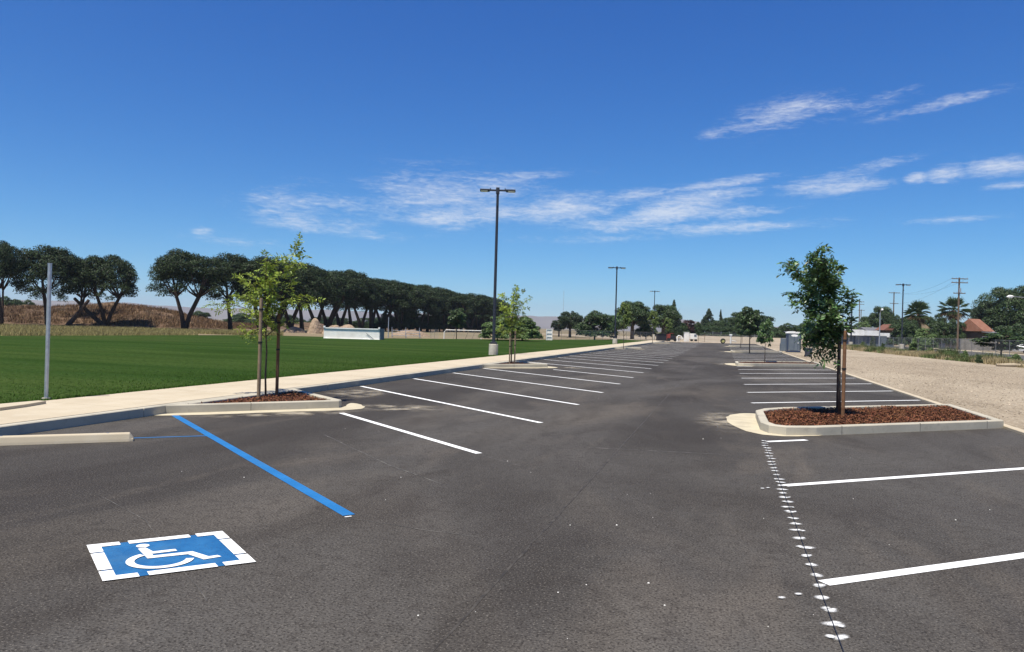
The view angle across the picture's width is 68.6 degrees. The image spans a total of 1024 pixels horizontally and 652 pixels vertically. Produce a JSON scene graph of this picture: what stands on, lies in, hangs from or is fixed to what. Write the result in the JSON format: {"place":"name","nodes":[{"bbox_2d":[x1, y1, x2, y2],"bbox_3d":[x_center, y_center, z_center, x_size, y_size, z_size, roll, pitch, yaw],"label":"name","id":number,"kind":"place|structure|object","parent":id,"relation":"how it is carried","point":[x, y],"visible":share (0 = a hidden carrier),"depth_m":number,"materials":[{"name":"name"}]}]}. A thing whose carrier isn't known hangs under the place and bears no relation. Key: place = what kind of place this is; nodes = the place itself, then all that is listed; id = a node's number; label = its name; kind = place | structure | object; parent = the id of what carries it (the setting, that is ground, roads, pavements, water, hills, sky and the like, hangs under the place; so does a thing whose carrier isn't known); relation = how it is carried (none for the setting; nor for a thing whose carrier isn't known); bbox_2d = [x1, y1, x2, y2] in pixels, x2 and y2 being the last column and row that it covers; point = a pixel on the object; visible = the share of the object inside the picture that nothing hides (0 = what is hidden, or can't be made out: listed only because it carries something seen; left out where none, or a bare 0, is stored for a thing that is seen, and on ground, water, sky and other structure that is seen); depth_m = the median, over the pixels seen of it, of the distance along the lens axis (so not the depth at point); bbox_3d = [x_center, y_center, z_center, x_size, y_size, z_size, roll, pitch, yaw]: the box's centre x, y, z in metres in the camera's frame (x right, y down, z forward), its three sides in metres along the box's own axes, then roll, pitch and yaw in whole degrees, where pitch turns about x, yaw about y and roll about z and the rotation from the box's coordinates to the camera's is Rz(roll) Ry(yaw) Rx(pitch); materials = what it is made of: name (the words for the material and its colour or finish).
{"place":"outdoors","nodes":[
{"label":"outdoors","id":0,"kind":"place"},
{"bbox_2d":[0,323,283,335],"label":"dry grass","id":1,"kind":"structure","parent":0,"point":[6,329],"depth_m":76.06,"materials":[{"name":"beige plant"}]},
{"bbox_2d":[4,302,482,331],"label":"berm","id":2,"kind":"structure","parent":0,"point":[306,325],"depth_m":117.30,"materials":[{"name":"brown soil"}]},
{"bbox_2d":[4,301,256,328],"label":"hill scrub","id":3,"kind":"object","parent":2,"relation":"on","point":[200,320],"visible":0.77,"depth_m":119.22,"materials":[{"name":"brown plant"}]},
{"bbox_2d":[0,335,646,403],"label":"lawn","id":4,"kind":"structure","parent":0,"point":[81,356],"depth_m":31.79,"materials":[{"name":"green plant"}]},
{"bbox_2d":[42,263,51,398],"bbox_3d":[-8.393,0.141,13.583,0.150,2.559,0.150,2,0,16],"label":"metal post","id":5,"kind":"object","parent":4,"relation":"on","point":[47,343],"visible":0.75,"depth_m":13.56,"materials":[{"name":"metal"}]},
{"bbox_2d":[323,326,383,339],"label":"storage container","id":6,"kind":"object","parent":4,"relation":"on","point":[354,333],"visible":0.92,"depth_m":71.32,"materials":[{"name":"white metal"}]},
{"bbox_2d":[477,315,513,340],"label":"shrub","id":7,"kind":"object","parent":4,"relation":"on","point":[487,332],"visible":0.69,"depth_m":83.26,"materials":[{"name":"green plant"}]},
{"bbox_2d":[480,187,515,354],"bbox_3d":[-0.894,-2.920,40.772,1.920,9.193,0.500,2,0,0],"label":"lamp post","id":8,"kind":"object","parent":4,"relation":"on","point":[493,347],"visible":0.95,"depth_m":40.70,"materials":[{"name":"metal"}]},
{"bbox_2d":[510,316,543,340],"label":"shrub","id":9,"kind":"object","parent":4,"relation":"on","point":[530,330],"visible":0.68,"depth_m":85.00,"materials":[{"name":"green plant"}]},
{"bbox_2d":[0,340,657,424],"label":"footpath","id":10,"kind":"structure","parent":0,"point":[57,408],"depth_m":15.97,"materials":[{"name":"concrete"}]},
{"bbox_2d":[0,400,45,410],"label":"mow strip","id":11,"kind":"object","parent":10,"relation":"on","point":[9,406],"visible":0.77,"depth_m":12.24,"materials":[{"name":"concrete"}]},
{"bbox_2d":[9,300,786,331],"bbox_3d":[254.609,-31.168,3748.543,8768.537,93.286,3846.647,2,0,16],"label":"hills","id":12,"kind":"structure","parent":0,"point":[544,322],"depth_m":4615.71,"materials":[{"name":"brown soil"}]},
{"bbox_2d":[0,342,1023,651],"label":"parking lot","id":13,"kind":"structure","parent":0,"point":[704,540],"depth_m":6.48,"materials":[{"name":"grey asphalt"}]},
{"bbox_2d":[0,432,133,445],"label":"wheel stop","id":14,"kind":"object","parent":13,"relation":"on","point":[64,438],"visible":1,"depth_m":9.83,"materials":[{"name":"concrete"}]},
{"bbox_2d":[87,531,255,580],"bbox_3d":[-2.436,1.615,5.336,1.020,0.006,0.893,2,0,-30],"label":"accessible parking symbol","id":15,"kind":"object","parent":13,"relation":"on","point":[135,558],"visible":1,"depth_m":5.30,"materials":[{"name":"blue paint"}]},
{"bbox_2d":[165,389,341,413],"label":"island kerb","id":16,"kind":"structure","parent":13,"relation":"on","point":[205,406],"depth_m":14.03,"materials":[{"name":"concrete"}]},
{"bbox_2d":[219,393,321,402],"bbox_3d":[-4.487,1.482,14.824,1.832,0.001,3.470,2,0,16],"label":"mulch bed","id":17,"kind":"object","parent":16,"relation":"in","point":[290,399],"visible":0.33,"depth_m":15.24,"materials":[{"name":"brown wood"}]},
{"bbox_2d":[257,298,262,398],"bbox_3d":[-5.054,0.495,15.056,0.089,2.101,0.089,2,0,16],"label":"tree stake","id":18,"kind":"object","parent":17,"relation":"on","point":[259,348],"visible":0.9,"depth_m":15.03,"materials":[{"name":"brown wood"}]},
{"bbox_2d":[201,232,325,395],"bbox_3d":[-5.072,-0.236,15.581,2.412,3.418,1.298,2,0,-7],"label":"young tree","id":19,"kind":"object","parent":17,"relation":"on","point":[269,299],"visible":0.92,"depth_m":15.47,"materials":[{"name":"green plant"}]},
{"bbox_2d":[275,314,280,395],"bbox_3d":[-4.916,0.646,15.764,0.084,1.810,0.084,2,0,16],"label":"tree stake","id":20,"kind":"object","parent":17,"relation":"on","point":[277,359],"visible":0.87,"depth_m":15.74,"materials":[{"name":"brown wood"}]},
{"bbox_2d":[158,403,364,415],"bbox_3d":[-4.414,1.576,13.937,4.050,0.001,1.044,2,0,-44],"label":"gutter pad","id":21,"kind":"object","parent":13,"relation":"on","point":[350,406],"visible":1,"depth_m":13.95,"materials":[{"name":"concrete"}]},
{"bbox_2d":[172,415,353,515],"bbox_3d":[-3.611,1.593,9.736,0.117,0.001,7.730,2,0,-35],"label":"blue line","id":22,"kind":"object","parent":13,"relation":"on","point":[337,508],"visible":1,"depth_m":8.25,"materials":[{"name":"paint"}]},
{"bbox_2d":[0,341,664,435],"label":"kerb","id":23,"kind":"structure","parent":13,"relation":"on","point":[26,427],"depth_m":12.80,"materials":[{"name":"concrete"}]},
{"bbox_2d":[340,413,480,453],"bbox_3d":[-1.802,1.648,11.929,0.107,0.001,4.850,2,0,-34],"label":"stall line","id":24,"kind":"object","parent":13,"relation":"on","point":[442,442],"visible":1,"depth_m":11.45,"materials":[{"name":"white paint"}]},
{"bbox_2d":[361,386,542,422],"bbox_3d":[-1.746,1.658,16.636,0.107,0.001,8.041,2,0,-34],"label":"stall line","id":25,"kind":"object","parent":13,"relation":"on","point":[456,405],"visible":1,"depth_m":15.63,"materials":[{"name":"white paint"}]},
{"bbox_2d":[484,361,546,367],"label":"island kerb","id":26,"kind":"structure","parent":13,"relation":"on","point":[501,365],"depth_m":31.45,"materials":[{"name":"concrete"}]},
{"bbox_2d":[431,348,710,651],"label":"paving seam","id":27,"kind":"object","parent":13,"relation":"on","point":[486,592],"visible":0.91,"depth_m":5.59,"materials":[{"name":"grey asphalt"}]},
{"bbox_2d":[617,302,631,348],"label":"young tree","id":28,"kind":"object","parent":13,"relation":"on","point":[627,315],"visible":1,"depth_m":66.25,"materials":[{"name":"green plant"}]},
{"bbox_2d":[737,306,762,353],"bbox_3d":[20.365,0.334,64.276,2.295,4.099,2.188,2,0,31],"label":"young tree","id":29,"kind":"object","parent":13,"relation":"on","point":[754,318],"visible":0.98,"depth_m":63.88,"materials":[{"name":"green plant"}]},
{"bbox_2d":[726,413,819,435],"bbox_3d":[4.650,1.830,14.139,1.246,0.001,3.444,2,0,0],"label":"gutter pad","id":30,"kind":"object","parent":13,"relation":"on","point":[746,422],"visible":0.63,"depth_m":14.04,"materials":[{"name":"concrete"}]},
{"bbox_2d":[735,361,822,366],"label":"island kerb","id":31,"kind":"structure","parent":13,"relation":"on","point":[737,363],"depth_m":40.20,"materials":[{"name":"concrete"}]},
{"bbox_2d":[740,362,815,363],"bbox_3d":[14.905,2.071,41.691,7.158,0.001,2.497,2,0,-23],"label":"mulch bed","id":32,"kind":"object","parent":31,"relation":"in","point":[781,362],"visible":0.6,"depth_m":42.34,"materials":[{"name":"brown wood"}]},
{"bbox_2d":[756,318,774,361],"bbox_3d":[14.332,0.836,42.685,0.941,2.590,1.029,2,0,-13],"label":"young tree","id":33,"kind":"object","parent":32,"relation":"on","point":[763,338],"visible":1,"depth_m":42.53,"materials":[{"name":"green plant"}]},
{"bbox_2d":[755,404,1003,435],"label":"island kerb","id":34,"kind":"structure","parent":13,"relation":"on","point":[765,424],"depth_m":13.49,"materials":[{"name":"concrete"}]},
{"bbox_2d":[765,407,984,425],"bbox_3d":[7.419,1.815,15.127,7.158,0.001,2.497,2,0,-23],"label":"mulch bed","id":35,"kind":"object","parent":34,"relation":"in","point":[851,411],"visible":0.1,"depth_m":14.87,"materials":[{"name":"brown wood"}]},
{"bbox_2d":[197,361,989,425],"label":"mulch chips","id":36,"kind":"object","parent":35,"relation":"on","point":[891,416],"visible":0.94,"depth_m":14.90,"materials":[{"name":"brown wood"}]},
{"bbox_2d":[776,242,861,414],"bbox_3d":[6.058,0.085,14.948,1.333,3.412,1.516,2,0,-14],"label":"young tree","id":37,"kind":"object","parent":35,"relation":"on","point":[820,276],"visible":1,"depth_m":14.77,"materials":[{"name":"green plant"}]},
{"bbox_2d":[841,331,846,418],"bbox_3d":[6.416,0.979,14.519,0.084,1.774,0.084,2,0,16],"label":"tree stake","id":38,"kind":"object","parent":35,"relation":"on","point":[843,373],"visible":0.9,"depth_m":14.49,"materials":[{"name":"brown wood"}]},
{"bbox_2d":[782,467,1023,485],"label":"stall line","id":39,"kind":"object","parent":13,"relation":"on","point":[879,478],"visible":1,"depth_m":9.04,"materials":[{"name":"white paint"}]},
{"bbox_2d":[818,552,1023,584],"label":"stall line","id":40,"kind":"object","parent":13,"relation":"on","point":[871,576],"visible":1,"depth_m":5.45,"materials":[{"name":"white paint"}]},
{"bbox_2d":[0,0,1023,327],"label":"sky","id":41,"kind":"structure","parent":0,"point":[694,148],"materials":[{"name":"blue"}]},
{"bbox_2d":[199,319,1023,353],"bbox_3d":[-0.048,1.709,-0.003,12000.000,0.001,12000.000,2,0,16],"label":"ground","id":42,"kind":"structure","parent":0,"point":[440,334],"depth_m":129.50,"materials":[{"name":"beige soil"}]},
{"bbox_2d":[0,240,30,324],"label":"pine tree","id":43,"kind":"object","parent":42,"relation":"on","point":[10,260],"visible":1,"depth_m":98.79,"materials":[{"name":"green plant"}]},
{"bbox_2d":[0,244,98,324],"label":"pine tree","id":44,"kind":"object","parent":42,"relation":"on","point":[62,261],"visible":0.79,"depth_m":102.53,"materials":[{"name":"green plant"}]},
{"bbox_2d":[55,257,107,315],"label":"pine tree","id":45,"kind":"object","parent":42,"relation":"on","point":[85,294],"visible":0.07,"depth_m":115.33,"materials":[{"name":"green plant"}]},
{"bbox_2d":[72,254,140,325],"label":"pine tree","id":46,"kind":"object","parent":42,"relation":"on","point":[109,266],"visible":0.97,"depth_m":106.63,"materials":[{"name":"green plant"}]},
{"bbox_2d":[145,248,225,328],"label":"pine tree","id":47,"kind":"object","parent":42,"relation":"on","point":[184,267],"visible":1,"depth_m":102.87,"materials":[{"name":"green plant"}]},
{"bbox_2d":[196,252,267,329],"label":"pine tree","id":48,"kind":"object","parent":42,"relation":"on","point":[230,261],"visible":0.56,"depth_m":108.13,"materials":[{"name":"green plant"}]},
{"bbox_2d":[222,255,305,329],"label":"pine tree","id":49,"kind":"object","parent":42,"relation":"on","point":[257,266],"visible":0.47,"depth_m":109.26,"materials":[{"name":"green plant"}]},
{"bbox_2d":[232,262,324,329],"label":"pine tree","id":50,"kind":"object","parent":42,"relation":"on","point":[312,280],"visible":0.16,"depth_m":116.62,"materials":[{"name":"green plant"}]},
{"bbox_2d":[262,265,327,328],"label":"pine tree","id":51,"kind":"object","parent":42,"relation":"on","point":[289,324],"visible":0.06,"depth_m":129.12,"materials":[{"name":"green plant"}]},
{"bbox_2d":[279,263,344,329],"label":"pine tree","id":52,"kind":"object","parent":42,"relation":"on","point":[328,277],"visible":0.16,"depth_m":130.96,"materials":[{"name":"green plant"}]},
{"bbox_2d":[307,318,322,333],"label":"earth heap","id":53,"kind":"object","parent":42,"relation":"on","point":[315,327],"visible":0.95,"depth_m":109.31,"materials":[{"name":"beige soil"}]},
{"bbox_2d":[293,270,357,321],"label":"pine tree","id":54,"kind":"object","parent":42,"relation":"on","point":[344,279],"visible":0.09,"depth_m":141.84,"materials":[{"name":"green plant"}]},
{"bbox_2d":[305,269,365,326],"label":"pine tree","id":55,"kind":"object","parent":42,"relation":"on","point":[353,280],"visible":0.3,"depth_m":143.07,"materials":[{"name":"green plant"}]},
{"bbox_2d":[330,269,377,326],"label":"pine tree","id":56,"kind":"object","parent":42,"relation":"on","point":[338,321],"visible":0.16,"depth_m":154.16,"materials":[{"name":"green plant"}]},
{"bbox_2d":[331,272,383,325],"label":"pine tree","id":57,"kind":"object","parent":42,"relation":"on","point":[373,295],"visible":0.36,"depth_m":156.07,"materials":[{"name":"green plant"}]},
{"bbox_2d":[351,277,395,327],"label":"pine tree","id":58,"kind":"object","parent":42,"relation":"on","point":[385,290],"visible":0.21,"depth_m":164.49,"materials":[{"name":"green plant"}]},
{"bbox_2d":[350,278,401,328],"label":"pine tree","id":59,"kind":"object","parent":42,"relation":"on","point":[371,319],"visible":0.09,"depth_m":168.50,"materials":[{"name":"green plant"}]},
{"bbox_2d":[362,278,411,329],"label":"pine tree","id":60,"kind":"object","parent":42,"relation":"on","point":[404,292],"visible":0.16,"depth_m":169.47,"materials":[{"name":"green plant"}]},
{"bbox_2d":[374,309,400,330],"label":"shrub","id":61,"kind":"object","parent":42,"relation":"on","point":[385,324],"visible":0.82,"depth_m":170.82,"materials":[{"name":"green plant"}]},
{"bbox_2d":[371,279,425,330],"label":"pine tree","id":62,"kind":"object","parent":42,"relation":"on","point":[417,292],"visible":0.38,"depth_m":170.84,"materials":[{"name":"green plant"}]},
{"bbox_2d":[385,283,427,329],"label":"pine tree","id":63,"kind":"object","parent":42,"relation":"on","point":[412,311],"visible":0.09,"depth_m":175.58,"materials":[{"name":"green plant"}]},
{"bbox_2d":[407,283,440,329],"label":"pine tree","id":64,"kind":"object","parent":42,"relation":"on","point":[430,295],"visible":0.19,"depth_m":184.05,"materials":[{"name":"green plant"}]},
{"bbox_2d":[413,284,441,331],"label":"pine tree","id":65,"kind":"object","parent":42,"relation":"on","point":[431,308],"visible":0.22,"depth_m":185.33,"materials":[{"name":"green plant"}]},
{"bbox_2d":[414,287,453,331],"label":"pine tree","id":66,"kind":"object","parent":42,"relation":"on","point":[443,302],"visible":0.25,"depth_m":190.67,"materials":[{"name":"green plant"}]},
{"bbox_2d":[447,308,466,338],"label":"young tree","id":67,"kind":"object","parent":42,"relation":"on","point":[460,315],"visible":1,"depth_m":87.98,"materials":[{"name":"green plant"}]},
{"bbox_2d":[445,291,474,331],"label":"pine tree","id":68,"kind":"object","parent":42,"relation":"on","point":[465,300],"visible":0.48,"depth_m":200.12,"materials":[{"name":"green plant"}]},
{"bbox_2d":[457,292,498,329],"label":"pine tree","id":69,"kind":"object","parent":42,"relation":"on","point":[484,301],"visible":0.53,"depth_m":206.56,"materials":[{"name":"green plant"}]},
{"bbox_2d":[556,311,583,337],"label":"tree","id":70,"kind":"object","parent":42,"relation":"on","point":[568,321],"visible":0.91,"depth_m":148.76,"materials":[{"name":"green plant"}]},
{"bbox_2d":[572,310,619,339],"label":"tree","id":71,"kind":"object","parent":42,"relation":"on","point":[591,320],"visible":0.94,"depth_m":116.34,"materials":[{"name":"green plant"}]},
{"bbox_2d":[757,344,1023,434],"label":"kerb strip","id":72,"kind":"object","parent":42,"relation":"on","point":[1014,429],"visible":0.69,"depth_m":22.82,"materials":[{"name":"concrete"}]},
{"bbox_2d":[908,337,931,350],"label":"shrub","id":73,"kind":"object","parent":42,"relation":"on","point":[914,344],"visible":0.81,"depth_m":83.88,"materials":[{"name":"green plant"}]},
{"bbox_2d":[855,336,1023,358],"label":"chain link fence","id":74,"kind":"object","parent":42,"relation":"on","point":[858,341],"visible":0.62,"depth_m":72.03,"materials":[{"name":"silver metal"}]},
{"bbox_2d":[970,331,1023,356],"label":"tree","id":75,"kind":"object","parent":42,"relation":"on","point":[994,337],"visible":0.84,"depth_m":61.39,"materials":[{"name":"green plant"}]},
{"bbox_2d":[676,336,808,343],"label":"sand bank","id":76,"kind":"structure","parent":0,"point":[752,340],"depth_m":153.12,"materials":[{"name":"beige sand"}]},
{"bbox_2d":[540,333,1002,351],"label":"sandy ground","id":77,"kind":"structure","parent":0,"point":[638,337],"depth_m":151.21,"materials":[{"name":"beige sand"}]},
{"bbox_2d":[614,301,652,338],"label":"tree","id":78,"kind":"object","parent":77,"relation":"on","point":[639,310],"visible":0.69,"depth_m":148.25,"materials":[{"name":"green plant"}]},
{"bbox_2d":[634,320,657,338],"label":"tree","id":79,"kind":"object","parent":77,"relation":"on","point":[645,328],"visible":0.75,"depth_m":150.79,"materials":[{"name":"green plant"}]},
{"bbox_2d":[648,304,682,333],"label":"tree","id":80,"kind":"object","parent":77,"relation":"on","point":[669,312],"visible":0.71,"depth_m":156.60,"materials":[{"name":"green plant"}]},
{"bbox_2d":[774,323,799,337],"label":"tree","id":81,"kind":"object","parent":77,"relation":"on","point":[779,333],"visible":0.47,"depth_m":179.54,"materials":[{"name":"green plant"}]},
{"bbox_2d":[832,329,863,344],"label":"building","id":82,"kind":"structure","parent":77,"relation":"on","point":[860,333],"depth_m":127.93,"materials":[{"name":"white metal"}]},
{"bbox_2d":[868,306,896,327],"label":"tree","id":83,"kind":"object","parent":77,"relation":"on","point":[887,313],"visible":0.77,"depth_m":179.08,"materials":[{"name":"green plant"}]},
{"bbox_2d":[885,321,910,347],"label":"tree","id":84,"kind":"object","parent":77,"relation":"on","point":[895,328],"visible":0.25,"depth_m":127.64,"materials":[{"name":"green plant"}]},
{"bbox_2d":[896,319,919,344],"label":"tree","id":85,"kind":"object","parent":77,"relation":"on","point":[912,328],"visible":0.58,"depth_m":123.22,"materials":[{"name":"green plant"}]},
{"bbox_2d":[903,300,932,327],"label":"palm tree","id":86,"kind":"object","parent":77,"relation":"on","point":[917,308],"visible":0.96,"depth_m":131.43,"materials":[{"name":"green plant"}]},
{"bbox_2d":[909,328,938,347],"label":"tree","id":87,"kind":"object","parent":77,"relation":"on","point":[921,333],"visible":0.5,"depth_m":119.13,"materials":[{"name":"green plant"}]},
{"bbox_2d":[930,321,956,345],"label":"tree","id":88,"kind":"object","parent":77,"relation":"on","point":[938,330],"visible":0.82,"depth_m":127.34,"materials":[{"name":"green plant"}]},
{"bbox_2d":[935,296,972,323],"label":"palm tree","id":89,"kind":"object","parent":77,"relation":"on","point":[953,303],"visible":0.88,"depth_m":135.46,"materials":[{"name":"green plant"}]},
{"bbox_2d":[951,277,967,349],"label":"utility pole","id":90,"kind":"object","parent":77,"relation":"on","point":[958,293],"visible":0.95,"depth_m":123.88,"materials":[{"name":"brown wood"}]},
{"bbox_2d":[927,338,996,350],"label":"board fence","id":91,"kind":"object","parent":77,"relation":"on","point":[974,347],"visible":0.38,"depth_m":125.58,"materials":[{"name":"grey wood"}]},
{"bbox_2d":[970,300,1001,327],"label":"tree","id":92,"kind":"object","parent":77,"relation":"on","point":[976,311],"visible":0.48,"depth_m":141.97,"materials":[{"name":"green plant"}]},
{"bbox_2d":[968,286,1023,330],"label":"tree","id":93,"kind":"object","parent":77,"relation":"on","point":[1000,293],"visible":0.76,"depth_m":140.09,"materials":[{"name":"green plant"}]},
{"bbox_2d":[992,285,1023,328],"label":"tree","id":94,"kind":"object","parent":77,"relation":"on","point":[1015,318],"visible":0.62,"depth_m":139.26,"materials":[{"name":"green plant"}]},
{"bbox_2d":[995,323,1023,345],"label":"tree","id":95,"kind":"object","parent":77,"relation":"on","point":[1015,326],"visible":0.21,"depth_m":133.19,"materials":[{"name":"green plant"}]},
{"bbox_2d":[759,344,1023,429],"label":"gravel lot","id":96,"kind":"structure","parent":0,"point":[1016,419],"depth_m":31.49,"materials":[{"name":"beige gravel"}]},
{"bbox_2d":[785,331,800,351],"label":"portable toilet","id":97,"kind":"object","parent":96,"relation":"on","point":[792,337],"visible":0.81,"depth_m":72.72,"materials":[{"name":"grey plastic"}]},
{"bbox_2d":[893,347,1023,358],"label":"street","id":98,"kind":"structure","parent":0,"point":[969,353],"depth_m":92.26,"materials":[{"name":"grey asphalt"}]},
{"bbox_2d":[862,330,886,346],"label":"building","id":99,"kind":"structure","parent":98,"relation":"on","point":[868,334],"depth_m":135.93,"materials":[{"name":"white metal"}]},
{"bbox_2d":[961,319,1007,349],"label":"house","id":100,"kind":"structure","parent":0,"point":[976,328],"depth_m":130.56,"materials":[{"name":"ceramic"}]},
{"label":"weed strip","id":101,"kind":"structure","parent":0,"visible":0},
{"bbox_2d":[847,344,1008,361],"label":"green weeds","id":102,"kind":"object","parent":101,"relation":"on","point":[871,348],"visible":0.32,"depth_m":66.25,"materials":[{"name":"green plant"}]},
{"bbox_2d":[835,344,1023,367],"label":"dry weeds","id":103,"kind":"object","parent":101,"relation":"on","point":[986,360],"visible":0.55,"depth_m":68.73,"materials":[{"name":"green plant"}]},
{"label":"mulch bed","id":104,"kind":"structure","parent":0,"visible":0},
{"bbox_2d":[496,284,531,363],"bbox_3d":[0.086,-0.068,32.756,1.604,3.452,1.464,2,0,3],"label":"young tree","id":105,"kind":"object","parent":104,"relation":"on","point":[514,318],"visible":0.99,"depth_m":32.69,"materials":[{"name":"green plant"}]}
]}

